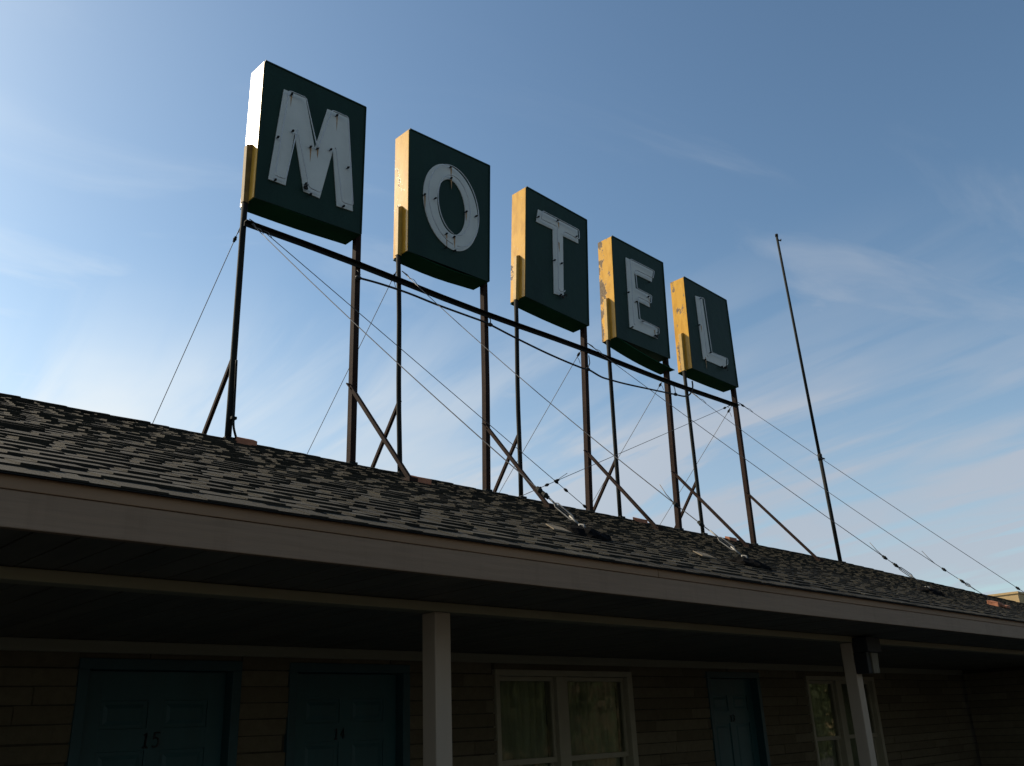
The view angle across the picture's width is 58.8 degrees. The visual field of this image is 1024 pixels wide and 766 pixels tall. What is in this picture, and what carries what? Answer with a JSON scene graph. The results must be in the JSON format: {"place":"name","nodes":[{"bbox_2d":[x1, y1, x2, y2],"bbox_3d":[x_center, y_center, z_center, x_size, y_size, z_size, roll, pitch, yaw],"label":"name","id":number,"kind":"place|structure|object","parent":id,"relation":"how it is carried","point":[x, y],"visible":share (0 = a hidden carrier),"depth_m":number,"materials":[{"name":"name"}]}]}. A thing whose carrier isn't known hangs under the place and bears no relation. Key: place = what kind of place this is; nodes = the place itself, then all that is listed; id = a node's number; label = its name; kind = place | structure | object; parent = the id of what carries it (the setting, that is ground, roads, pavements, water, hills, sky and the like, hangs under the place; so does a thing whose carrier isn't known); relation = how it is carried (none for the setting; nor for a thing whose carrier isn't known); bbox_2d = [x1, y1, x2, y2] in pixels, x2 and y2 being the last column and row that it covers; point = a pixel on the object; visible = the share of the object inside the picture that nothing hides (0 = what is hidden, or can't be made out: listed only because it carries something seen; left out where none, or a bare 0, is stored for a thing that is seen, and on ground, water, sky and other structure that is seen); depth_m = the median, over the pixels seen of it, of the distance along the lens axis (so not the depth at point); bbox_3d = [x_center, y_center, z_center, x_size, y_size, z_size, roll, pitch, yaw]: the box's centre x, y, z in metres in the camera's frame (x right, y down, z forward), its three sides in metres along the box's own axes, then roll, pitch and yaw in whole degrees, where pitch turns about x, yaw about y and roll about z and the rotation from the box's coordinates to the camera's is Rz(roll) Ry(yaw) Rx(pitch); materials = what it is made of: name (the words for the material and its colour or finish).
{"place":"outdoors","nodes":[
{"label":"outdoors","id":0,"kind":"place"},
{"bbox_2d":[0,0,1023,594],"label":"sky","id":1,"kind":"structure","parent":0,"point":[881,142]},
{"bbox_2d":[990,591,1023,602],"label":"building","id":2,"kind":"structure","parent":0,"point":[1017,596],"depth_m":34.24,"materials":[{"name":"beige paint"}]},
{"bbox_3d":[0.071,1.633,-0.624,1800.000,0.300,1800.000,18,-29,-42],"label":"ground","id":3,"kind":"structure","parent":0,"visible":0},
{"bbox_2d":[0,393,1023,765],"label":"motel building","id":4,"kind":"structure","parent":3,"relation":"on","point":[174,597],"depth_m":5.71,"materials":[{"name":"beige paint"}]},
{"bbox_2d":[65,658,242,765],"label":"door","id":5,"kind":"structure","parent":4,"relation":"in","point":[127,712],"depth_m":5.58,"materials":[{"name":"teal paint"}]},
{"bbox_2d":[235,437,256,445],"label":"wood block","id":6,"kind":"structure","parent":4,"relation":"on","point":[246,441],"depth_m":8.24,"materials":[{"name":"brown wood"}]},
{"bbox_2d":[202,60,417,481],"bbox_3d":[-2.115,-1.143,9.401,2.171,4.672,0.949,2,-21,-12],"label":"letter sign","id":7,"kind":"object","parent":4,"relation":"on","point":[304,159],"visible":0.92,"depth_m":9.63,"materials":[{"name":"green metal"}]},
{"bbox_2d":[153,228,239,421],"bbox_3d":[-3.856,0.558,9.612,0.052,3.685,3.582,18,-29,-42],"label":"guy wire","id":8,"kind":"object","parent":7,"relation":"attached to","point":[234,239],"visible":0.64,"depth_m":9.31,"materials":[{"name":"paint"}]},
{"bbox_2d":[229,360,237,438],"bbox_3d":[-2.520,0.200,8.359,0.126,0.854,0.045,18,-29,-42],"label":"conduit","id":9,"kind":"object","parent":7,"relation":"attached to","point":[233,418],"visible":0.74,"depth_m":8.32,"materials":[{"name":"metal"}]},
{"bbox_2d":[251,223,578,524],"bbox_3d":[-1.071,-0.327,7.513,3.545,3.631,0.037,-15,-24,30],"label":"guy wire","id":10,"kind":"object","parent":7,"relation":"attached to","point":[543,493],"visible":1,"depth_m":6.72,"materials":[{"name":"paint"}]},
{"bbox_2d":[249,219,586,507],"bbox_3d":[-0.831,-0.029,10.236,4.844,2.300,0.073,18,-29,-42],"label":"guy wire","id":11,"kind":"object","parent":7,"relation":"attached to","point":[565,490],"visible":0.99,"depth_m":10.13,"materials":[{"name":"paint"}]},
{"bbox_2d":[244,219,739,407],"bbox_3d":[0.542,-0.585,12.013,9.022,0.113,0.112,18,-29,-42],"label":"sign rail","id":12,"kind":"object","parent":7,"relation":"attached to","point":[354,262],"visible":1,"depth_m":10.89,"materials":[{"name":"metal"}]},
{"bbox_2d":[519,406,729,496],"bbox_3d":[1.855,0.844,12.790,0.082,2.319,5.191,-22,-28,41],"label":"guy wire","id":13,"kind":"object","parent":12,"relation":"attached to","point":[546,484],"visible":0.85,"depth_m":12.16,"materials":[{"name":"paint"}]},
{"bbox_2d":[692,393,992,600],"bbox_3d":[4.455,1.462,12.844,3.525,3.517,0.049,-12,-23,23],"label":"guy wire","id":14,"kind":"object","parent":12,"relation":"attached to","point":[945,570],"visible":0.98,"depth_m":12.46,"materials":[{"name":"paint"}]},
{"bbox_2d":[355,270,693,396],"bbox_3d":[0.565,-0.508,11.953,6.377,0.501,0.064,18,-29,-42],"label":"power cable","id":15,"kind":"object","parent":7,"relation":"attached to","point":[359,277],"visible":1,"depth_m":11.34,"materials":[{"name":"black rubber"}]},
{"bbox_2d":[284,662,409,765],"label":"door","id":16,"kind":"structure","parent":4,"relation":"in","point":[339,714],"depth_m":6.52,"materials":[{"name":"teal paint"}]},
{"bbox_2d":[411,475,430,484],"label":"wood block","id":17,"kind":"structure","parent":4,"relation":"on","point":[424,480],"depth_m":8.57,"materials":[{"name":"brown wood"}]},
{"bbox_2d":[371,128,555,509],"bbox_3d":[-0.756,-0.747,10.730,2.126,4.777,1.002,2,-21,-10],"label":"letter sign","id":18,"kind":"object","parent":4,"relation":"on","point":[442,211],"visible":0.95,"depth_m":10.96,"materials":[{"name":"green metal"}]},
{"bbox_2d":[307,272,395,453],"bbox_3d":[-2.553,1.020,10.983,0.052,3.918,3.792,18,-29,-42],"label":"guy wire","id":19,"kind":"object","parent":18,"relation":"attached to","point":[348,369],"visible":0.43,"depth_m":10.72,"materials":[{"name":"paint"}]},
{"bbox_2d":[402,271,743,556],"bbox_3d":[0.289,0.046,8.700,3.671,3.799,0.052,-17,-25,34],"label":"guy wire","id":20,"kind":"object","parent":18,"relation":"attached to","point":[700,523],"visible":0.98,"depth_m":7.86,"materials":[{"name":"paint"}]},
{"bbox_2d":[492,669,638,765],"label":"window","id":21,"kind":"structure","parent":4,"relation":"in","point":[543,717],"depth_m":8.00,"materials":[{"name":"clear glass"}]},
{"bbox_2d":[493,186,662,529],"bbox_3d":[0.588,-0.359,11.825,1.974,4.786,1.200,5,-22,-19],"label":"letter sign","id":22,"kind":"object","parent":4,"relation":"on","point":[549,263],"visible":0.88,"depth_m":12.26,"materials":[{"name":"green metal"}]},
{"bbox_2d":[499,351,580,492],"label":"guy wire","id":23,"kind":"object","parent":22,"relation":"attached to","point":[578,354],"visible":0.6,"depth_m":12.76,"materials":[{"name":"paint"}]},
{"bbox_2d":[586,342,929,588],"bbox_3d":[2.850,0.874,11.356,3.710,3.673,0.048,-9,-22,17],"label":"guy wire","id":24,"kind":"object","parent":22,"relation":"attached to","point":[894,564],"visible":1,"depth_m":10.91,"materials":[{"name":"paint"}]},
{"bbox_2d":[566,524,611,541],"bbox_3d":[0.493,0.987,5.913,0.352,0.163,0.287,18,-29,-42],"label":"roof anchor","id":25,"kind":"object","parent":4,"relation":"on","point":[588,532],"visible":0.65,"depth_m":5.82,"materials":[{"name":"metal"}]},
{"bbox_2d":[633,517,647,523],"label":"wood block","id":26,"kind":"structure","parent":4,"relation":"on","point":[640,520],"depth_m":12.15,"materials":[{"name":"brown wood"}]},
{"bbox_2d":[593,235,752,547],"bbox_3d":[1.931,0.165,13.231,2.265,4.726,1.076,0,-21,-8],"label":"letter sign","id":27,"kind":"object","parent":4,"relation":"on","point":[634,323],"visible":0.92,"depth_m":13.47,"materials":[{"name":"green metal"}]},
{"bbox_2d":[593,382,663,500],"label":"guy wire","id":28,"kind":"object","parent":27,"relation":"attached to","point":[635,427],"visible":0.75,"depth_m":14.01,"materials":[{"name":"paint"}]},
{"bbox_2d":[725,536,736,541],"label":"wood block","id":29,"kind":"structure","parent":4,"relation":"on","point":[731,538],"depth_m":13.64,"materials":[{"name":"brown wood"}]},
{"bbox_2d":[704,671,770,765],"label":"door","id":30,"kind":"structure","parent":4,"relation":"in","point":[738,726],"depth_m":9.90,"materials":[{"name":"teal paint"}]},
{"bbox_2d":[670,276,823,561],"bbox_3d":[3.318,0.609,14.480,2.296,4.658,0.981,1,-21,-10],"label":"letter sign","id":31,"kind":"object","parent":4,"relation":"on","point":[704,345],"visible":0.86,"depth_m":14.70,"materials":[{"name":"green metal"}]},
{"bbox_2d":[660,406,731,523],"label":"guy wire","id":32,"kind":"object","parent":31,"relation":"attached to","point":[728,411],"visible":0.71,"depth_m":15.30,"materials":[{"name":"paint"}]},
{"bbox_2d":[738,402,1022,591],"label":"guy wire","id":33,"kind":"object","parent":31,"relation":"attached to","point":[1016,587],"visible":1,"depth_m":13.78,"materials":[{"name":"paint"}]},
{"bbox_2d":[728,555,771,570],"bbox_3d":[1.827,1.388,6.960,0.371,0.159,0.268,18,-29,-42],"label":"roof anchor","id":34,"kind":"object","parent":4,"relation":"on","point":[747,561],"visible":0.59,"depth_m":6.88,"materials":[{"name":"metal"}]},
{"bbox_2d":[775,234,845,562],"bbox_3d":[5.693,0.175,17.498,0.506,6.772,0.140,18,-29,-42],"label":"roof mast","id":35,"kind":"object","parent":4,"relation":"on","point":[833,526],"visible":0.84,"depth_m":17.27,"materials":[{"name":"metal"}]},
{"bbox_2d":[803,676,888,765],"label":"window","id":36,"kind":"structure","parent":4,"relation":"in","point":[828,698],"depth_m":11.38,"materials":[{"name":"clear glass"}]},
{"bbox_2d":[852,637,881,673],"bbox_3d":[2.866,2.193,7.311,0.250,0.277,0.125,18,-29,-42],"label":"porch light","id":37,"kind":"object","parent":4,"relation":"attached to","point":[867,650],"visible":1,"depth_m":7.24,"materials":[{"name":"black metal"}]},
{"bbox_2d":[917,586,944,596],"bbox_3d":[4.715,2.357,10.224,0.370,0.159,0.264,18,-29,-42],"label":"roof anchor","id":38,"kind":"object","parent":4,"relation":"on","point":[931,590],"visible":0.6,"depth_m":10.13,"materials":[{"name":"metal"}]},
{"bbox_2d":[987,600,1001,606],"bbox_3d":[5.861,2.678,11.027,0.168,0.104,0.120,18,-29,-42],"label":"roof scrap","id":39,"kind":"object","parent":4,"relation":"on","point":[991,602],"visible":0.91,"depth_m":10.98,"materials":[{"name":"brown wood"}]}
]}

